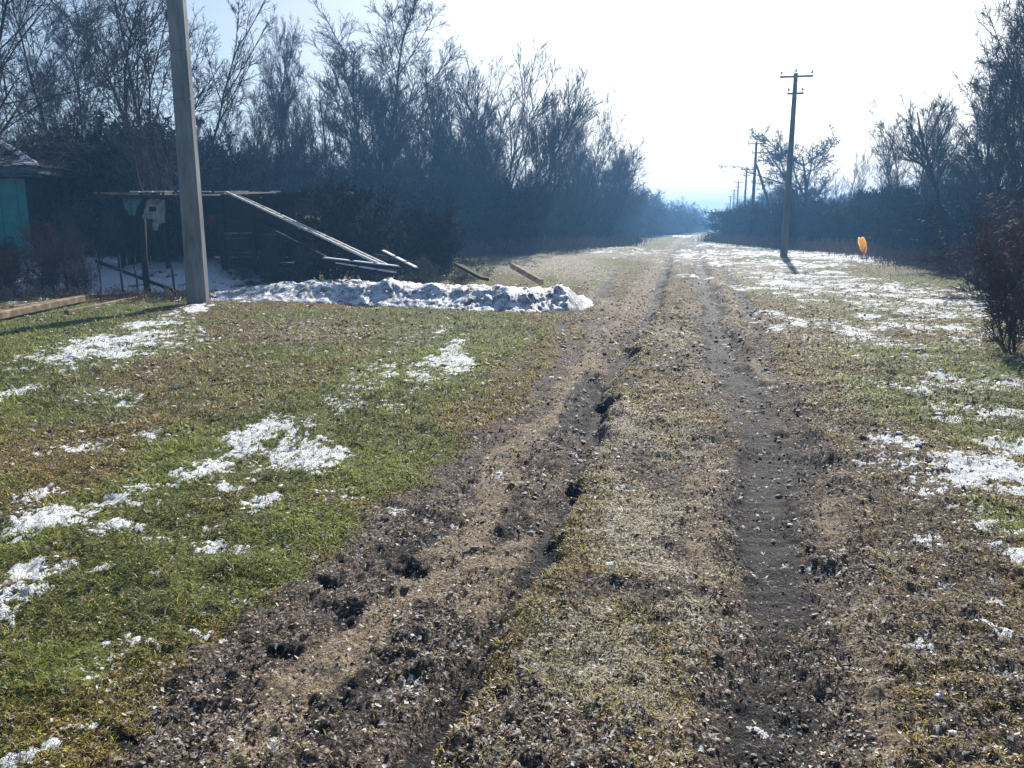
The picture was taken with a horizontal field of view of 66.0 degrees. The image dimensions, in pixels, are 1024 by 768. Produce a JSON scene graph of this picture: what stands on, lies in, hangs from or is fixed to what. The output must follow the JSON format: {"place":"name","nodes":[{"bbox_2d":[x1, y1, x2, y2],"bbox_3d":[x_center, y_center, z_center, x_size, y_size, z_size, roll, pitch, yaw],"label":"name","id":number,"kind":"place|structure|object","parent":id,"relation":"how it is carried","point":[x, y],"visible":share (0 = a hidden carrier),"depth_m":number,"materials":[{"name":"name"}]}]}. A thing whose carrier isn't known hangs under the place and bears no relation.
{"place":"outdoors","nodes":[
{"label":"outdoors","id":0,"kind":"place"},
{"bbox_2d":[0,230,1023,767],"bbox_3d":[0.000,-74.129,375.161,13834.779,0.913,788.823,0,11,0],"label":"ground","id":1,"kind":"structure","parent":0,"point":[692,250],"depth_m":4.34,"materials":[{"name":"soil"}]},
{"bbox_2d":[0,245,26,295],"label":"bare shrub","id":2,"kind":"object","parent":1,"relation":"on","point":[11,280],"visible":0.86,"depth_m":17.29,"materials":[{"name":"brown plant"}]},
{"bbox_2d":[0,235,39,286],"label":"bare shrub","id":3,"kind":"object","parent":1,"relation":"on","point":[6,248],"visible":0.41,"depth_m":19.38,"materials":[{"name":"brown plant"}]},
{"bbox_2d":[0,244,63,295],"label":"bare shrub","id":4,"kind":"object","parent":1,"relation":"on","point":[40,278],"visible":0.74,"depth_m":17.64,"materials":[{"name":"brown plant"}]},
{"bbox_2d":[0,295,84,319],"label":"wooden beam","id":5,"kind":"structure","parent":1,"relation":"on","point":[24,310],"depth_m":14.57,"materials":[{"name":"wood"}]},
{"bbox_2d":[0,96,86,178],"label":"bare tree","id":6,"kind":"object","parent":1,"relation":"on","point":[21,129],"visible":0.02,"depth_m":29.01,"materials":[{"name":"grey plant"}]},
{"bbox_2d":[0,138,92,257],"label":"teal house","id":7,"kind":"structure","parent":1,"relation":"on","point":[19,203],"depth_m":23.51,"materials":[{"name":"paint"}]},
{"bbox_2d":[10,294,96,307],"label":"wooden beam","id":8,"kind":"structure","parent":1,"relation":"on","point":[20,305],"depth_m":15.31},
{"bbox_2d":[15,215,93,292],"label":"bare shrub","id":9,"kind":"object","parent":1,"relation":"on","point":[59,254],"visible":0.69,"depth_m":18.26,"materials":[{"name":"brown plant"}]},
{"bbox_2d":[0,0,130,153],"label":"bare tree","id":10,"kind":"object","parent":1,"relation":"on","point":[51,75],"visible":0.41,"depth_m":27.06,"materials":[{"name":"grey plant"}]},
{"bbox_2d":[46,250,98,294],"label":"bare shrub","id":11,"kind":"object","parent":1,"relation":"on","point":[74,281],"visible":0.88,"depth_m":17.98,"materials":[{"name":"brown plant"}]},
{"bbox_2d":[29,195,127,273],"bbox_3d":[-11.319,-3.816,20.751,2.237,2.278,2.165,0,11,0],"label":"bare shrub","id":12,"kind":"object","parent":1,"relation":"on","point":[105,234],"visible":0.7,"depth_m":20.84,"materials":[{"name":"brown plant"}]},
{"bbox_2d":[2,218,185,295],"bbox_3d":[-9.498,-2.782,17.994,4.157,1.973,0.195,0,11,1],"label":"wooden fence","id":13,"kind":"object","parent":1,"relation":"on","point":[145,271],"visible":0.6,"depth_m":17.96,"materials":[{"name":"wood"}]},
{"bbox_2d":[0,0,200,185],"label":"bare tree","id":14,"kind":"object","parent":1,"relation":"on","point":[5,54],"visible":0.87,"depth_m":17.35,"materials":[{"name":"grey plant"}]},
{"bbox_2d":[0,106,204,255],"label":"evergreen bush","id":15,"kind":"object","parent":1,"relation":"on","point":[65,183],"visible":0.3,"depth_m":24.68,"materials":[{"name":"green plant"}]},
{"bbox_2d":[64,294,152,313],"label":"wooden beam","id":16,"kind":"structure","parent":1,"relation":"on","point":[74,310],"depth_m":15.64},
{"bbox_2d":[75,196,150,256],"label":"outbuilding","id":17,"kind":"structure","parent":1,"relation":"on","point":[112,251],"depth_m":25.77,"materials":[{"name":"wood"}]},
{"bbox_2d":[83,291,185,296],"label":"wooden beam","id":18,"kind":"structure","parent":1,"relation":"on","point":[159,293],"depth_m":17.66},
{"bbox_2d":[95,260,185,295],"bbox_3d":[-8.556,-2.439,18.227,3.027,0.795,0.070,5,13,25],"label":"wooden pole","id":19,"kind":"object","parent":1,"relation":"on","point":[131,274],"visible":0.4,"depth_m":18.29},
{"bbox_2d":[20,0,276,261],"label":"bare tree","id":20,"kind":"object","parent":1,"relation":"on","point":[137,24],"visible":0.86,"depth_m":22.14,"materials":[{"name":"brown plant"}]},
{"bbox_2d":[67,101,237,252],"bbox_3d":[-12.794,-6.651,27.134,5.391,6.111,6.487,0,11,0],"label":"evergreen bush","id":21,"kind":"object","parent":1,"relation":"on","point":[108,180],"visible":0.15,"depth_m":25.13,"materials":[{"name":"green plant"}]},
{"bbox_2d":[6,142,331,249],"bbox_3d":[-19.479,-7.867,33.523,23.308,5.015,12.220,0,11,0],"label":"thicket","id":22,"kind":"object","parent":1,"relation":"on","point":[308,182],"visible":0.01,"depth_m":33.43,"materials":[{"name":"brown plant"}]},
{"bbox_2d":[166,0,209,303],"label":"concrete pole","id":23,"kind":"object","parent":1,"relation":"on","point":[195,261],"visible":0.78,"depth_m":15.47,"materials":[{"name":"concrete"}]},
{"bbox_2d":[127,134,265,252],"bbox_3d":[-12.089,-6.888,29.227,5.585,5.023,5.555,0,11,0],"label":"evergreen bush","id":24,"kind":"object","parent":1,"relation":"on","point":[225,179],"visible":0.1,"depth_m":28.44,"materials":[{"name":"green plant"}]},
{"bbox_2d":[89,189,339,282],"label":"plank shed","id":25,"kind":"structure","parent":1,"relation":"on","point":[235,216],"depth_m":21.48,"materials":[{"name":"wood"}]},
{"bbox_2d":[123,199,141,215],"bbox_3d":[-10.132,-4.768,21.089,0.533,0.514,0.070,0,11,0],"label":"tarp scrap","id":26,"kind":"object","parent":25,"relation":"hanging from","point":[130,206],"visible":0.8,"depth_m":21.07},
{"bbox_2d":[142,199,164,229],"bbox_3d":[-9.593,-4.552,21.132,0.646,0.855,0.070,0,11,0],"label":"whitewashed board","id":27,"kind":"object","parent":25,"relation":"hanging from","point":[157,217],"visible":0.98,"depth_m":21.11,"materials":[{"name":"wood"}]},
{"bbox_2d":[209,214,215,231],"bbox_3d":[-8.045,-4.313,21.129,0.185,0.453,0.070,0,11,0],"label":"cloth strip","id":28,"kind":"object","parent":25,"relation":"hanging from","point":[212,223],"visible":1,"depth_m":21.11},
{"bbox_2d":[254,220,327,256],"bbox_3d":[-5.479,-3.592,19.627,0.060,0.984,3.799,-11,16,-43],"label":"wooden pole","id":29,"kind":"object","parent":25,"relation":"attached to","point":[289,238],"visible":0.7,"depth_m":19.64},
{"bbox_2d":[225,191,386,263],"bbox_3d":[-5.079,-3.830,19.273,5.670,1.847,0.395,8,14,35],"label":"wooden plank","id":30,"kind":"object","parent":25,"relation":"attached to","point":[314,232],"visible":0.93,"depth_m":19.14,"materials":[{"name":"wood"}]},
{"bbox_2d":[165,107,272,252],"bbox_3d":[-10.779,-7.537,29.137,4.517,5.712,4.551,-5,12,-24],"label":"bush","id":31,"kind":"object","parent":1,"relation":"on","point":[246,173],"visible":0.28,"depth_m":28.34,"materials":[{"name":"grey plant"}]},
{"bbox_2d":[198,71,327,192],"bbox_3d":[-10.437,-8.924,31.565,4.944,7.642,4.981,3,12,14],"label":"bare tree","id":32,"kind":"object","parent":1,"relation":"on","point":[257,139],"visible":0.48,"depth_m":32.47,"materials":[{"name":"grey plant"}]},
{"bbox_2d":[250,3,315,186],"bbox_3d":[-10.417,-11.337,35.757,3.058,10.971,2.861,-1,11,-3],"label":"bare tree","id":33,"kind":"object","parent":1,"relation":"on","point":[284,83],"visible":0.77,"depth_m":35.13,"materials":[{"name":"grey plant"}]},
{"bbox_2d":[249,102,318,164],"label":"bare tree","id":34,"kind":"object","parent":1,"relation":"on","point":[285,129],"visible":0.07,"depth_m":46.93,"materials":[{"name":"grey plant"}]},
{"bbox_2d":[262,240,323,282],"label":"bare shrub","id":35,"kind":"object","parent":1,"relation":"on","point":[276,274],"visible":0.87,"depth_m":19.92,"materials":[{"name":"brown plant"}]},
{"bbox_2d":[272,91,334,176],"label":"bare tree","id":36,"kind":"object","parent":1,"relation":"on","point":[289,124],"visible":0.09,"depth_m":45.84,"materials":[{"name":"grey plant"}]},
{"bbox_2d":[237,44,414,210],"bbox_3d":[-9.093,-11.579,40.058,6.567,10.476,7.464,4,12,18],"label":"bare tree","id":37,"kind":"object","parent":1,"relation":"on","point":[330,115],"visible":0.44,"depth_m":38.78,"materials":[{"name":"grey plant"}]},
{"bbox_2d":[255,172,401,281],"bbox_3d":[-4.921,-3.964,21.165,3.551,3.337,3.020,-7,14,-33],"label":"bush","id":38,"kind":"object","parent":1,"relation":"on","point":[344,217],"visible":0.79,"depth_m":20.80,"materials":[{"name":"brown plant"}]},
{"bbox_2d":[306,135,386,208],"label":"bare tree","id":39,"kind":"object","parent":1,"relation":"on","point":[345,168],"visible":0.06,"depth_m":43.24,"materials":[{"name":"grey plant"}]},
{"bbox_2d":[305,103,407,186],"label":"bare tree","id":40,"kind":"object","parent":1,"relation":"on","point":[345,149],"visible":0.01,"depth_m":51.96,"materials":[{"name":"grey plant"}]},
{"bbox_2d":[349,256,401,281],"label":"weed clump","id":41,"kind":"object","parent":1,"relation":"on","point":[364,277],"visible":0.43,"depth_m":20.51,"materials":[{"name":"brown plant"}]},
{"bbox_2d":[334,184,417,281],"bbox_3d":[-4.267,-4.349,23.532,2.932,3.214,3.195,0,11,0],"label":"bare shrub","id":42,"kind":"object","parent":1,"relation":"on","point":[402,246],"visible":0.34,"depth_m":23.12,"materials":[{"name":"brown plant"}]},
{"bbox_2d":[300,0,467,226],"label":"bare tree","id":43,"kind":"object","parent":1,"relation":"on","point":[354,89],"visible":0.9,"depth_m":39.70,"materials":[{"name":"brown plant"}]},
{"bbox_2d":[209,277,593,312],"bbox_3d":[-2.594,-2.017,17.212,9.080,0.651,3.639,3,12,17],"label":"snow mound","id":44,"kind":"object","parent":1,"relation":"on","point":[390,292],"visible":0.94,"depth_m":16.19,"materials":[{"name":"snow"}]},
{"bbox_2d":[334,262,398,275],"bbox_3d":[-3.188,-2.506,17.142,1.951,0.229,0.140,9,14,37],"label":"wooden plank","id":45,"kind":"object","parent":44,"relation":"on","point":[375,270],"visible":1,"depth_m":17.04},
{"bbox_2d":[321,257,401,268],"bbox_3d":[-3.343,-2.666,17.365,2.330,0.208,0.140,8,14,33],"label":"wooden plank","id":46,"kind":"object","parent":45,"relation":"on","point":[381,265],"visible":1,"depth_m":17.27,"materials":[{"name":"wood"}]},
{"bbox_2d":[380,250,419,269],"bbox_3d":[-2.601,-2.869,18.192,0.120,0.399,1.900,-7,13,-32],"label":"wooden plank","id":47,"kind":"object","parent":44,"relation":"on","point":[402,261],"visible":1,"depth_m":18.05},
{"bbox_2d":[454,263,488,280],"bbox_3d":[-0.912,-2.492,17.503,0.225,0.334,1.468,-6,13,-26],"label":"wooden plank","id":48,"kind":"object","parent":44,"relation":"on","point":[471,272],"visible":1,"depth_m":17.35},
{"bbox_2d":[510,263,543,284],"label":"wooden beam","id":49,"kind":"structure","parent":44,"relation":"on","point":[527,274],"depth_m":17.46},
{"bbox_2d":[392,195,466,277],"bbox_3d":[-2.806,-4.529,24.938,2.910,2.892,2.320,0,11,0],"label":"bare shrub","id":50,"kind":"object","parent":1,"relation":"on","point":[429,229],"visible":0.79,"depth_m":24.70,"materials":[{"name":"brown plant"}]},
{"bbox_2d":[344,25,528,190],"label":"bare tree","id":51,"kind":"object","parent":1,"relation":"on","point":[420,172],"visible":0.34,"depth_m":44.54,"materials":[{"name":"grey plant"}]},
{"bbox_2d":[375,100,509,192],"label":"bare tree","id":52,"kind":"object","parent":1,"relation":"on","point":[497,145],"visible":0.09,"depth_m":47.78,"materials":[{"name":"grey plant"}]},
{"bbox_2d":[399,253,493,284],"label":"weed clump","id":53,"kind":"object","parent":1,"relation":"on","point":[424,278],"visible":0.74,"depth_m":19.81,"materials":[{"name":"brown plant"}]},
{"bbox_2d":[264,157,629,254],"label":"thicket","id":54,"kind":"object","parent":1,"relation":"on","point":[480,222],"visible":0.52,"depth_m":44.61,"materials":[{"name":"brown plant"}]},
{"bbox_2d":[400,105,502,194],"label":"bare tree","id":55,"kind":"object","parent":1,"relation":"on","point":[445,151],"visible":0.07,"depth_m":47.07,"materials":[{"name":"grey plant"}]},
{"bbox_2d":[412,66,491,253],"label":"bare tree","id":56,"kind":"object","parent":1,"relation":"on","point":[458,174],"visible":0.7,"depth_m":43.49,"materials":[{"name":"grey plant"}]},
{"bbox_2d":[450,88,511,187],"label":"bare tree","id":57,"kind":"object","parent":1,"relation":"on","point":[479,126],"visible":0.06,"depth_m":52.59,"materials":[{"name":"grey plant"}]},
{"bbox_2d":[400,36,607,249],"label":"bare tree","id":58,"kind":"object","parent":1,"relation":"on","point":[576,115],"visible":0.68,"depth_m":45.20,"materials":[{"name":"brown plant"}]},
{"bbox_2d":[0,255,1023,767],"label":"grass","id":59,"kind":"structure","parent":1,"relation":"on","point":[44,657],"depth_m":4.98,"materials":[{"name":"plant"}]},
{"bbox_2d":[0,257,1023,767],"bbox_3d":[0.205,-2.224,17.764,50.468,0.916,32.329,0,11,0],"label":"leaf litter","id":60,"kind":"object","parent":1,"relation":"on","point":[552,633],"visible":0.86,"depth_m":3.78,"materials":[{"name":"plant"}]},
{"bbox_2d":[0,231,1023,301],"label":"dry weeds","id":61,"kind":"object","parent":1,"relation":"on","point":[618,240],"visible":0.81,"depth_m":42.78,"materials":[{"name":"plant"}]},
{"bbox_2d":[8,268,1023,752],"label":"snow crumbs","id":62,"kind":"object","parent":1,"relation":"on","point":[594,454],"visible":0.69,"depth_m":7.69,"materials":[{"name":"snow"}]},
{"bbox_2d":[456,63,600,249],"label":"bare tree","id":63,"kind":"object","parent":1,"relation":"on","point":[545,161],"visible":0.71,"depth_m":46.28,"materials":[{"name":"grey plant"}]},
{"bbox_2d":[97,282,1023,767],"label":"soil clods","id":64,"kind":"object","parent":1,"relation":"on","point":[565,728],"visible":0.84,"depth_m":3.03,"materials":[{"name":"soil"}]},
{"bbox_2d":[554,166,596,208],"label":"bare tree","id":65,"kind":"object","parent":1,"relation":"on","point":[586,187],"visible":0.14,"depth_m":61.12,"materials":[{"name":"grey plant"}]},
{"bbox_2d":[538,83,630,241],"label":"bare tree","id":66,"kind":"object","parent":1,"relation":"on","point":[577,187],"visible":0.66,"depth_m":55.45,"materials":[{"name":"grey plant"}]},
{"bbox_2d":[569,137,607,217],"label":"bare tree","id":67,"kind":"object","parent":1,"relation":"on","point":[586,165],"visible":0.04,"depth_m":73.63,"materials":[{"name":"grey plant"}]},
{"bbox_2d":[547,128,643,226],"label":"bare tree","id":68,"kind":"object","parent":1,"relation":"on","point":[620,172],"visible":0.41,"depth_m":64.41,"materials":[{"name":"grey plant"}]},
{"bbox_2d":[564,153,640,222],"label":"bare tree","id":69,"kind":"object","parent":1,"relation":"on","point":[626,202],"visible":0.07,"depth_m":76.31,"materials":[{"name":"grey plant"}]},
{"bbox_2d":[570,147,655,216],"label":"bare tree","id":70,"kind":"object","parent":1,"relation":"on","point":[631,179],"visible":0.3,"depth_m":68.98,"materials":[{"name":"grey plant"}]},
{"bbox_2d":[597,136,650,235],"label":"bare tree","id":71,"kind":"object","parent":1,"relation":"on","point":[620,198],"visible":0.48,"depth_m":69.91,"materials":[{"name":"grey plant"}]},
{"bbox_2d":[598,178,652,234],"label":"bare tree","id":72,"kind":"object","parent":1,"relation":"on","point":[635,209],"visible":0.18,"depth_m":76.53,"materials":[{"name":"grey plant"}]},
{"bbox_2d":[621,185,649,228],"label":"bare tree","id":73,"kind":"object","parent":1,"relation":"on","point":[642,206],"visible":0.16,"depth_m":100.11,"materials":[{"name":"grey plant"}]},
{"bbox_2d":[616,187,662,234],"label":"bare tree","id":74,"kind":"object","parent":1,"relation":"on","point":[640,211],"visible":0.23,"depth_m":88.43,"materials":[{"name":"grey plant"}]},
{"bbox_2d":[636,190,672,216],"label":"bare tree","id":75,"kind":"object","parent":1,"relation":"on","point":[654,200],"visible":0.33,"depth_m":114.16,"materials":[{"name":"grey plant"}]},
{"bbox_2d":[652,195,684,214],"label":"bare tree","id":76,"kind":"object","parent":1,"relation":"on","point":[674,206],"visible":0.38,"depth_m":145.03,"materials":[{"name":"grey plant"}]},
{"bbox_2d":[623,207,714,236],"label":"thicket","id":77,"kind":"object","parent":1,"relation":"on","point":[661,225],"visible":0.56,"depth_m":120.52,"materials":[{"name":"brown plant"}]},
{"bbox_2d":[675,201,700,214],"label":"bare tree","id":78,"kind":"object","parent":1,"relation":"on","point":[690,210],"visible":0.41,"depth_m":172.94,"materials":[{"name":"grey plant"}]},
{"bbox_2d":[696,208,733,236],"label":"thicket","id":79,"kind":"object","parent":1,"relation":"on","point":[713,216],"depth_m":87.28,"materials":[{"name":"brown plant"}]},
{"bbox_2d":[741,168,751,205],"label":"power pole","id":80,"kind":"object","parent":1,"relation":"on","point":[745,185],"visible":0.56,"depth_m":100.88,"materials":[{"name":"grey wood"}]},
{"bbox_2d":[748,140,772,239],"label":"power pole","id":81,"kind":"object","parent":1,"relation":"on","point":[753,189],"visible":0.68,"depth_m":70.33,"materials":[{"name":"grey wood"}]},
{"bbox_2d":[735,0,876,189],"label":"overhead wire","id":82,"kind":"object","parent":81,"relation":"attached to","point":[808,71],"visible":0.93,"depth_m":31.98,"materials":[{"name":"metal"}]},
{"bbox_2d":[749,187,782,205],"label":"bare tree","id":83,"kind":"object","parent":1,"relation":"on","point":[758,197],"visible":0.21,"depth_m":99.56,"materials":[{"name":"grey plant"}]},
{"bbox_2d":[719,122,841,208],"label":"bare tree","id":84,"kind":"object","parent":1,"relation":"on","point":[780,155],"visible":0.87,"depth_m":63.74,"materials":[{"name":"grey plant"}]},
{"bbox_2d":[765,183,812,208],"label":"bare tree","id":85,"kind":"object","parent":1,"relation":"on","point":[772,202],"visible":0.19,"depth_m":74.21,"materials":[{"name":"grey plant"}]},
{"bbox_2d":[780,69,812,255],"bbox_3d":[13.773,-10.707,39.034,1.520,9.250,0.337,2,12,12],"label":"power pole","id":86,"kind":"object","parent":1,"relation":"on","point":[786,220],"visible":0.98,"depth_m":38.99,"materials":[{"name":"brown concrete"}]},
{"bbox_2d":[773,162,834,203],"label":"bare tree","id":87,"kind":"object","parent":1,"relation":"on","point":[809,184],"visible":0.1,"depth_m":75.15,"materials":[{"name":"grey plant"}]},
{"bbox_2d":[793,176,852,207],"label":"bare tree","id":88,"kind":"object","parent":1,"relation":"on","point":[835,193],"visible":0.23,"depth_m":64.64,"materials":[{"name":"grey plant"}]},
{"bbox_2d":[839,146,877,206],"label":"bare tree","id":89,"kind":"object","parent":1,"relation":"on","point":[859,181],"visible":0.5,"depth_m":56.25,"materials":[{"name":"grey plant"}]},
{"bbox_2d":[858,237,866,255],"bbox_3d":[17.108,-6.632,38.557,0.445,1.112,0.207,0,11,0],"label":"marker stake","id":90,"kind":"object","parent":1,"relation":"on","point":[861,240],"visible":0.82,"depth_m":38.44,"materials":[{"name":"orange plastic"}]},
{"bbox_2d":[711,180,1023,266],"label":"thicket","id":91,"kind":"object","parent":1,"relation":"on","point":[906,215],"visible":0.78,"depth_m":42.60,"materials":[{"name":"brown plant"}]},
{"bbox_2d":[871,331,907,386],"bbox_3d":[3.781,-0.229,7.907,0.276,0.691,0.334,-5,12,-23],"label":"bare sapling","id":92,"kind":"object","parent":1,"relation":"on","point":[888,378],"visible":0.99,"depth_m":7.92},
{"bbox_2d":[874,161,955,195],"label":"bare tree","id":93,"kind":"object","parent":1,"relation":"on","point":[893,181],"visible":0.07,"depth_m":49.11,"materials":[{"name":"grey plant"}]},
{"bbox_2d":[865,84,973,196],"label":"bare tree","id":94,"kind":"object","parent":1,"relation":"on","point":[885,162],"visible":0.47,"depth_m":44.18,"materials":[{"name":"grey plant"}]},
{"bbox_2d":[870,92,969,240],"bbox_3d":[17.000,-8.327,32.384,4.265,7.338,3.043,1,11,5],"label":"bare tree","id":95,"kind":"object","parent":1,"relation":"on","point":[913,152],"visible":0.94,"depth_m":32.07,"materials":[{"name":"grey plant"}]},
{"bbox_2d":[942,268,968,304],"bbox_3d":[8.748,-1.865,15.589,0.542,0.888,0.423,0,11,0],"label":"bare sapling","id":96,"kind":"object","parent":1,"relation":"on","point":[956,294],"visible":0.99,"depth_m":15.55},
{"bbox_2d":[916,144,1013,198],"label":"bare tree","id":97,"kind":"object","parent":1,"relation":"on","point":[945,173],"visible":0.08,"depth_m":40.48,"materials":[{"name":"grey plant"}]},
{"bbox_2d":[907,182,1023,298],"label":"bare shrub","id":98,"kind":"object","parent":1,"relation":"on","point":[995,241],"visible":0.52,"depth_m":18.00,"materials":[{"name":"brown plant"}]},
{"bbox_2d":[913,141,1021,204],"bbox_3d":[21.575,-8.652,37.015,4.759,6.019,4.795,-2,12,-12],"label":"bare tree","id":99,"kind":"object","parent":1,"relation":"on","point":[948,183],"visible":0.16,"depth_m":37.75,"materials":[{"name":"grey plant"}]},
{"bbox_2d":[933,0,1023,205],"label":"bare tree","id":100,"kind":"object","parent":1,"relation":"on","point":[993,90],"visible":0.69,"depth_m":25.17,"materials":[{"name":"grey plant"}]},
{"bbox_2d":[936,2,1023,227],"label":"bare tree","id":101,"kind":"object","parent":1,"relation":"on","point":[973,106],"visible":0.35,"depth_m":29.65,"materials":[{"name":"grey plant"}]},
{"bbox_2d":[968,206,1023,354],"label":"bare shrub","id":102,"kind":"object","parent":1,"relation":"on","point":[1011,319],"visible":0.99,"depth_m":10.03,"materials":[{"name":"brown plant"}]},
{"bbox_2d":[974,13,1023,207],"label":"bare tree","id":103,"kind":"object","parent":1,"relation":"on","point":[1018,83],"visible":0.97,"depth_m":19.45,"materials":[{"name":"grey plant"}]},
{"bbox_2d":[977,58,1023,230],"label":"bare tree","id":104,"kind":"object","parent":1,"relation":"on","point":[1012,177],"visible":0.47,"depth_m":24.67,"materials":[{"name":"grey plant"}]},
{"bbox_2d":[985,229,1023,331],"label":"bare shrub","id":105,"kind":"object","parent":1,"relation":"on","point":[1000,235],"visible":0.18,"depth_m":11.85,"materials":[{"name":"brown plant"}]},
{"bbox_2d":[0,0,1023,219],"label":"sky","id":106,"kind":"structure","parent":0,"point":[693,77],"materials":[{"name":"white"}]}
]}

